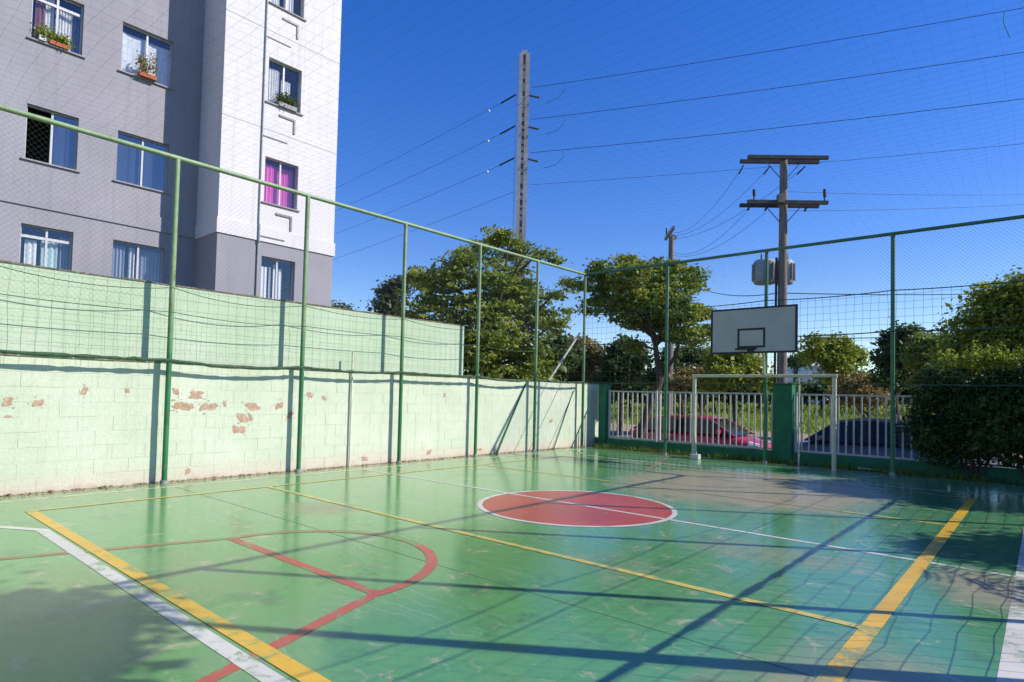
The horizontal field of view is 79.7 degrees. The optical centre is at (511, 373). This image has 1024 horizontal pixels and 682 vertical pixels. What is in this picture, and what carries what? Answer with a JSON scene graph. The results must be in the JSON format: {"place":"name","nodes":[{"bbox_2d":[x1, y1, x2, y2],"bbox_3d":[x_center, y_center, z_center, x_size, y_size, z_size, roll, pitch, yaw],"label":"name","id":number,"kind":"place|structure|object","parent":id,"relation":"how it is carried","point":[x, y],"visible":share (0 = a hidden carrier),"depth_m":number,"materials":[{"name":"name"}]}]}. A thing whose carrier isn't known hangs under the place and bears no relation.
{"place":"outdoors","nodes":[
{"label":"outdoors","id":0,"kind":"place"},
{"bbox_2d":[0,446,1023,681],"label":"court floor","id":1,"kind":"structure","parent":0,"point":[581,564],"depth_m":4.83,"materials":[{"name":"paint"}]},
{"bbox_2d":[0,446,578,496],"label":"leaf litter","id":2,"kind":"object","parent":1,"relation":"on","point":[268,472],"visible":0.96,"depth_m":9.94,"materials":[{"name":"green plant"}]},
{"bbox_2d":[0,104,586,483],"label":"court fence","id":3,"kind":"object","parent":1,"relation":"on","point":[168,360],"visible":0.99,"depth_m":10.53,"materials":[{"name":"green metal"}]},
{"bbox_2d":[0,0,1023,271],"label":"overhead net","id":4,"kind":"object","parent":3,"relation":"attached to","point":[572,126],"visible":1,"depth_m":7.69,"materials":[{"name":"fabric"}]},
{"bbox_2d":[497,384,525,452],"bbox_3d":[-0.012,1.097,15.024,0.034,1.698,1.069,0,-2,39],"label":"rod","id":5,"kind":"object","parent":1,"relation":"on","point":[511,418],"visible":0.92,"depth_m":15.00,"materials":[{"name":"green metal"}]},
{"bbox_2d":[553,391,573,448],"bbox_3d":[1.404,1.250,16.649,0.026,1.563,0.903,0,-2,39],"label":"rod","id":6,"kind":"object","parent":1,"relation":"on","point":[563,419],"visible":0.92,"depth_m":16.63,"materials":[{"name":"green metal"}]},
{"bbox_2d":[690,374,837,470],"bbox_3d":[5.432,1.016,13.610,3.164,2.000,0.365,0,-3,41],"label":"goal","id":7,"kind":"object","parent":1,"relation":"on","point":[693,455],"visible":1,"depth_m":13.40,"materials":[{"name":"beige paint"}]},
{"bbox_2d":[710,304,797,373],"bbox_3d":[5.396,-0.712,13.543,1.860,1.432,0.625,0,-3,41],"label":"backboard","id":8,"kind":"object","parent":7,"relation":"on","point":[762,330],"visible":1,"depth_m":13.31,"materials":[{"name":"white paint"}]},
{"bbox_2d":[582,215,1023,485],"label":"court fence","id":9,"kind":"object","parent":1,"relation":"on","point":[892,331],"visible":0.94,"depth_m":12.90,"materials":[{"name":"green metal"}]},
{"bbox_2d":[331,0,1023,381],"label":"sky","id":10,"kind":"structure","parent":0,"point":[350,82],"materials":[{"name":"blue"}]},
{"bbox_2d":[787,363,824,382],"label":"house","id":11,"kind":"structure","parent":0,"point":[803,371],"depth_m":67.88,"materials":[{"name":"white glass"}]},
{"bbox_2d":[610,433,1016,467],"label":"street","id":12,"kind":"structure","parent":0,"point":[620,435],"depth_m":29.23,"materials":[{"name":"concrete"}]},
{"bbox_2d":[664,226,676,414],"bbox_3d":[7.753,-2.011,29.809,0.576,10.350,2.203,1,-2,1],"label":"utility pole","id":13,"kind":"object","parent":12,"relation":"on","point":[671,236],"visible":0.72,"depth_m":29.92,"materials":[{"name":"grey metal"}]},
{"bbox_2d":[630,415,770,448],"bbox_3d":[6.101,2.088,19.853,4.376,1.440,2.020,0,-3,41],"label":"parked car","id":14,"kind":"object","parent":12,"relation":"on","point":[715,433],"visible":0.33,"depth_m":19.23,"materials":[{"name":"red paint"}]},
{"bbox_2d":[797,417,964,462],"bbox_3d":[9.705,2.002,16.721,4.376,1.570,2.020,0,-3,41],"label":"parked car","id":15,"kind":"object","parent":12,"relation":"on","point":[898,453],"visible":0.24,"depth_m":16.17,"materials":[{"name":"blue paint"}]},
{"bbox_2d":[611,399,1016,434],"bbox_3d":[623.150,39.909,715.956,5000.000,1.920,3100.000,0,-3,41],"label":"terrain","id":16,"kind":"structure","parent":0,"point":[769,410],"depth_m":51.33,"materials":[{"name":"plant"}]},
{"bbox_2d":[0,0,341,305],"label":"apartment building","id":17,"kind":"structure","parent":16,"relation":"on","point":[79,86],"depth_m":16.62,"materials":[{"name":"paint"}]},
{"bbox_2d":[31,20,53,42],"bbox_3d":[-11.220,-8.133,14.655,0.424,0.528,0.469,1,-2,2],"label":"flower pot","id":18,"kind":"object","parent":17,"relation":"on","point":[41,36],"visible":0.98,"depth_m":14.58,"materials":[{"name":"green plant"}]},
{"bbox_2d":[19,224,71,270],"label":"window","id":19,"kind":"structure","parent":17,"relation":"in","point":[63,259],"depth_m":15.02,"materials":[{"name":"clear glass"}]},
{"bbox_2d":[21,104,79,172],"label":"window","id":20,"kind":"structure","parent":17,"relation":"in","point":[34,155],"depth_m":15.21,"materials":[{"name":"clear glass"}]},
{"bbox_2d":[27,0,85,58],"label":"window","id":21,"kind":"structure","parent":17,"relation":"in","point":[47,16],"depth_m":15.15,"materials":[{"name":"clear glass"}]},
{"bbox_2d":[40,25,77,49],"bbox_3d":[-10.943,-8.091,14.870,0.535,0.480,0.713,-4,-6,71],"label":"window box","id":22,"kind":"object","parent":17,"relation":"on","point":[62,41],"visible":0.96,"depth_m":14.81,"materials":[{"name":"ceramic"}]},
{"bbox_2d":[112,240,162,282],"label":"window","id":23,"kind":"structure","parent":17,"relation":"in","point":[141,255],"depth_m":16.50,"materials":[{"name":"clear glass"}]},
{"bbox_2d":[113,131,170,193],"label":"window","id":24,"kind":"structure","parent":17,"relation":"in","point":[121,177],"depth_m":16.37,"materials":[{"name":"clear glass"}]},
{"bbox_2d":[118,23,174,90],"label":"window","id":25,"kind":"structure","parent":17,"relation":"in","point":[150,41],"depth_m":16.58,"materials":[{"name":"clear glass"}]},
{"bbox_2d":[134,50,160,81],"bbox_3d":[-9.627,-8.184,16.250,0.468,0.757,0.628,0,-2,27],"label":"window box","id":26,"kind":"object","parent":17,"relation":"on","point":[145,73],"visible":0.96,"depth_m":16.22,"materials":[{"name":"ceramic"}]},
{"bbox_2d":[260,257,292,300],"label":"window","id":27,"kind":"structure","parent":17,"relation":"in","point":[266,289],"depth_m":18.33,"materials":[{"name":"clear glass"}]},
{"bbox_2d":[261,157,298,211],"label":"window","id":28,"kind":"structure","parent":17,"relation":"in","point":[290,171],"depth_m":18.00,"materials":[{"name":"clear glass"}]},
{"bbox_2d":[265,59,302,115],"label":"window","id":29,"kind":"structure","parent":17,"relation":"in","point":[275,67],"depth_m":18.09,"materials":[{"name":"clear glass"}]},
{"bbox_2d":[273,91,299,111],"bbox_3d":[-6.545,-7.898,17.806,0.538,0.572,0.760,-2,-4,63],"label":"window box","id":30,"kind":"object","parent":17,"relation":"on","point":[286,102],"visible":0.96,"depth_m":17.74,"materials":[{"name":"stone"}]},
{"bbox_2d":[269,0,306,21],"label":"window","id":31,"kind":"structure","parent":17,"relation":"in","point":[295,6],"depth_m":18.23,"materials":[{"name":"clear glass"}]},
{"bbox_2d":[331,299,360,309],"bbox_3d":[-7.707,-0.127,26.751,2.050,6.210,2.150,0,-3,41],"label":"bush","id":32,"kind":"object","parent":16,"relation":"on","point":[345,306],"visible":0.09,"depth_m":26.70,"materials":[{"name":"green plant"}]},
{"bbox_2d":[365,274,414,316],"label":"tree","id":33,"kind":"object","parent":16,"relation":"on","point":[391,300],"visible":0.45,"depth_m":29.61,"materials":[{"name":"green plant"}]},
{"bbox_2d":[390,224,580,381],"bbox_3d":[-0.800,-1.261,23.632,7.604,8.601,5.206,1,-2,-1],"label":"broad tree","id":34,"kind":"object","parent":16,"relation":"on","point":[486,367],"visible":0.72,"depth_m":23.09,"materials":[{"name":"green plant"}]},
{"bbox_2d":[485,50,564,363],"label":"transmission tower","id":35,"kind":"structure","parent":16,"relation":"on","point":[523,113],"depth_m":45.25,"materials":[{"name":"concrete"}]},
{"bbox_2d":[336,166,497,233],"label":"power line","id":36,"kind":"object","parent":35,"relation":"attached to","point":[417,200],"visible":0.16,"depth_m":52.93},
{"bbox_2d":[337,105,497,187],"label":"power line","id":37,"kind":"object","parent":35,"relation":"attached to","point":[411,150],"visible":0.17,"depth_m":55.02,"materials":[{"name":"black metal"}]},
{"bbox_2d":[336,134,499,210],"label":"power line","id":38,"kind":"object","parent":35,"relation":"attached to","point":[424,170],"visible":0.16,"depth_m":52.71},
{"bbox_2d":[335,192,512,258],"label":"power line","id":39,"kind":"object","parent":35,"relation":"attached to","point":[429,224],"visible":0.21,"depth_m":51.57,"materials":[{"name":"black rubber"}]},
{"bbox_2d":[530,98,1023,152],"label":"power line","id":40,"kind":"object","parent":35,"relation":"attached to","point":[786,126],"visible":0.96,"depth_m":37.43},
{"bbox_2d":[531,52,1023,119],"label":"power line","id":41,"kind":"object","parent":35,"relation":"attached to","point":[794,85],"visible":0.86,"depth_m":37.15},
{"bbox_2d":[531,7,1023,87],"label":"power line","id":42,"kind":"object","parent":35,"relation":"attached to","point":[790,47],"visible":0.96,"depth_m":37.59,"materials":[{"name":"black metal"}]},
{"bbox_2d":[532,143,1023,184],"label":"power line","id":43,"kind":"object","parent":35,"relation":"attached to","point":[787,165],"visible":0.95,"depth_m":37.75,"materials":[{"name":"black metal"}]},
{"bbox_2d":[519,330,586,381],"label":"tree","id":44,"kind":"object","parent":16,"relation":"on","point":[567,360],"visible":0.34,"depth_m":33.41,"materials":[{"name":"green plant"}]},
{"bbox_2d":[564,333,607,381],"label":"tree","id":45,"kind":"object","parent":16,"relation":"on","point":[590,366],"visible":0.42,"depth_m":35.24,"materials":[{"name":"green plant"}]},
{"bbox_2d":[585,333,654,430],"bbox_3d":[6.002,0.557,34.023,4.037,5.996,3.711,0,-3,41],"label":"tree","id":46,"kind":"object","parent":16,"relation":"on","point":[625,375],"visible":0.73,"depth_m":33.44,"materials":[{"name":"green plant"}]},
{"bbox_2d":[611,384,676,417],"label":"thicket","id":47,"kind":"object","parent":16,"relation":"on","point":[641,388],"visible":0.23,"depth_m":46.95,"materials":[{"name":"green plant"}]},
{"bbox_2d":[635,343,717,414],"bbox_3d":[8.755,0.849,31.906,5.196,5.382,3.682,2,-2,-9],"label":"tree","id":48,"kind":"object","parent":16,"relation":"on","point":[649,373],"visible":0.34,"depth_m":31.81,"materials":[{"name":"green plant"}]},
{"bbox_2d":[667,364,722,414],"bbox_3d":[7.950,1.369,27.039,2.860,3.754,2.677,2,-2,-16],"label":"bush","id":49,"kind":"object","parent":16,"relation":"on","point":[677,387],"visible":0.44,"depth_m":26.80,"materials":[{"name":"green plant"}]},
{"bbox_2d":[673,391,759,409],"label":"thicket","id":50,"kind":"object","parent":16,"relation":"on","point":[709,399],"visible":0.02,"depth_m":52.11,"materials":[{"name":"green plant"}]},
{"bbox_2d":[482,371,971,404],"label":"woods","id":51,"kind":"object","parent":16,"relation":"on","point":[908,403],"depth_m":112.68,"materials":[{"name":"green plant"}]},
{"bbox_2d":[686,345,776,424],"bbox_3d":[8.910,0.910,24.716,4.150,4.527,2.907,0,-3,41],"label":"tree","id":52,"kind":"object","parent":16,"relation":"on","point":[741,365],"visible":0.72,"depth_m":24.43,"materials":[{"name":"green plant"}]},
{"bbox_2d":[713,381,808,410],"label":"thicket","id":53,"kind":"object","parent":16,"relation":"on","point":[739,398],"visible":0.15,"depth_m":50.96,"materials":[{"name":"green plant"}]},
{"bbox_2d":[787,348,818,378],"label":"tree","id":54,"kind":"object","parent":16,"relation":"on","point":[791,361],"visible":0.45,"depth_m":59.62,"materials":[{"name":"green plant"}]},
{"bbox_2d":[610,431,1015,460],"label":"kerb","id":55,"kind":"structure","parent":16,"relation":"on","point":[994,458],"depth_m":32.36,"materials":[{"name":"concrete"}]},
{"bbox_2d":[803,398,829,405],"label":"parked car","id":56,"kind":"object","parent":16,"relation":"on","point":[819,401],"visible":0.04,"depth_m":56.85,"materials":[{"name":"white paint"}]},
{"bbox_2d":[787,377,851,410],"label":"thicket","id":57,"kind":"object","parent":16,"relation":"on","point":[810,390],"visible":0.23,"depth_m":51.28,"materials":[{"name":"green plant"}]},
{"bbox_2d":[796,330,877,419],"bbox_3d":[15.812,0.794,29.838,4.678,5.695,2.760,3,-2,-35],"label":"tree","id":58,"kind":"object","parent":16,"relation":"on","point":[844,350],"visible":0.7,"depth_m":29.36,"materials":[{"name":"green plant"}]},
{"bbox_2d":[820,370,901,417],"bbox_3d":[15.324,1.697,27.221,3.136,3.697,3.787,0,-3,41],"label":"bush","id":59,"kind":"object","parent":16,"relation":"on","point":[855,389],"visible":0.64,"depth_m":26.35,"materials":[{"name":"green plant"}]},
{"bbox_2d":[860,316,925,418],"bbox_3d":[15.075,0.580,24.103,2.958,5.671,2.585,2,-2,-11],"label":"tree","id":60,"kind":"object","parent":16,"relation":"on","point":[882,359],"visible":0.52,"depth_m":23.89,"materials":[{"name":"green plant"}]},
{"bbox_2d":[859,370,931,409],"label":"thicket","id":61,"kind":"object","parent":16,"relation":"on","point":[906,392],"visible":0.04,"depth_m":46.00,"materials":[{"name":"green plant"}]},
{"bbox_2d":[897,328,955,413],"bbox_3d":[14.986,0.795,21.859,2.334,4.882,3.244,0,-2,32],"label":"tree","id":62,"kind":"object","parent":16,"relation":"on","point":[914,349],"visible":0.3,"depth_m":21.72,"materials":[{"name":"green plant"}]},
{"bbox_2d":[915,265,1023,379],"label":"tree","id":63,"kind":"object","parent":16,"relation":"on","point":[980,316],"visible":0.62,"depth_m":14.04,"materials":[{"name":"green plant"}]},
{"bbox_2d":[610,423,1021,457],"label":"verge","id":64,"kind":"structure","parent":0,"point":[757,435],"depth_m":34.62,"materials":[{"name":"green plant"}]},
{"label":"yard ground","id":65,"kind":"structure","parent":0,"visible":0},
{"bbox_2d":[0,353,598,495],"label":"block wall","id":66,"kind":"structure","parent":65,"relation":"on","point":[70,423],"depth_m":9.93,"materials":[{"name":"green paint"}]},
{"bbox_2d":[0,260,463,374],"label":"plaster wall","id":67,"kind":"structure","parent":66,"relation":"on","point":[81,315],"depth_m":9.69,"materials":[{"name":"green paint"}]},
{"bbox_2d":[348,352,353,466],"bbox_3d":[-3.027,0.674,11.541,0.035,2.150,0.038,2,-2,-26],"label":"pipe","id":68,"kind":"object","parent":66,"relation":"attached to","point":[351,410],"visible":1,"depth_m":11.53,"materials":[{"name":"green metal"}]},
{"bbox_2d":[548,332,580,379],"bbox_3d":[1.483,-0.479,17.300,1.099,1.436,0.060,3,-2,-32],"label":"stay rod","id":69,"kind":"object","parent":66,"relation":"attached to","point":[564,356],"visible":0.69,"depth_m":17.28,"materials":[{"name":"grey metal"}]},
{"bbox_2d":[798,377,799,465],"bbox_3d":[6.421,1.066,13.726,0.033,2.045,0.033,2,-2,-26],"label":"pipe","id":70,"kind":"object","parent":65,"relation":"on","point":[798,420],"visible":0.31,"depth_m":13.71,"materials":[{"name":"metal"}]},
{"bbox_2d":[591,443,1023,485],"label":"weed strip","id":71,"kind":"object","parent":65,"relation":"on","point":[786,461],"visible":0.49,"depth_m":13.40,"materials":[{"name":"green plant"}]},
{"bbox_2d":[595,383,1023,484],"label":"boundary fence","id":72,"kind":"object","parent":65,"relation":"on","point":[783,417],"visible":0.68,"depth_m":14.34,"materials":[{"name":"white metal"}]},
{"bbox_2d":[895,339,1023,482],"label":"hedge","id":73,"kind":"object","parent":65,"relation":"on","point":[1010,424],"visible":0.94,"depth_m":11.74,"materials":[{"name":"green plant"}]},
{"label":"pavement","id":74,"kind":"structure","parent":0,"visible":0},
{"bbox_2d":[555,252,716,438],"bbox_3d":[4.119,-0.560,19.799,5.807,6.700,3.423,1,-2,-3],"label":"street tree","id":75,"kind":"object","parent":74,"relation":"on","point":[630,322],"visible":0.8,"depth_m":19.34,"materials":[{"name":"green plant"}]},
{"bbox_2d":[739,155,828,382],"bbox_3d":[7.532,-1.698,17.335,2.300,8.683,1.074,1,-2,2],"label":"utility pole","id":76,"kind":"object","parent":74,"relation":"on","point":[783,207],"visible":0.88,"depth_m":17.07,"materials":[{"name":"brown wood"}]},
{"bbox_2d":[677,175,761,235],"bbox_3d":[7.598,-6.301,23.844,0.014,1.399,12.825,1,-2,2],"label":"wire","id":77,"kind":"object","parent":76,"relation":"attached to","point":[731,204],"visible":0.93,"depth_m":20.03,"materials":[{"name":"black metal"}]},
{"bbox_2d":[676,171,798,238],"bbox_3d":[8.110,-6.280,24.127,0.014,1.399,13.451,1,-2,-2],"label":"wire","id":78,"kind":"object","parent":76,"relation":"attached to","point":[741,212],"visible":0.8,"depth_m":22.09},
{"bbox_2d":[701,288,774,295],"bbox_3d":[7.921,-2.997,22.044,0.025,1.851,9.889,1,-2,4],"label":"cable","id":79,"kind":"object","parent":76,"relation":"attached to","point":[741,295],"visible":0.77,"depth_m":20.81,"materials":[{"name":"black rubber"}]},
{"bbox_2d":[804,334,935,338],"bbox_3d":[14.235,-1.489,23.998,5.620,0.350,0.036,1,-2,0],"label":"cable","id":80,"kind":"object","parent":76,"relation":"attached to","point":[848,338],"visible":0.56,"depth_m":23.99,"materials":[{"name":"black rubber"}]},
{"bbox_2d":[787,293,967,294],"bbox_3d":[18.529,-3.073,21.390,23.543,2.508,0.029,2,-2,-21],"label":"cable","id":81,"kind":"object","parent":76,"relation":"attached to","point":[878,294],"visible":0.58,"depth_m":18.45,"materials":[{"name":"black rubber"}]},
{"bbox_2d":[787,191,1023,194],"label":"cable","id":82,"kind":"object","parent":76,"relation":"attached to","point":[884,194],"visible":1,"depth_m":18.60,"materials":[{"name":"black metal"}]},
{"bbox_2d":[808,204,1023,210],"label":"cable","id":83,"kind":"object","parent":76,"relation":"attached to","point":[897,209],"visible":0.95,"depth_m":18.72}
]}

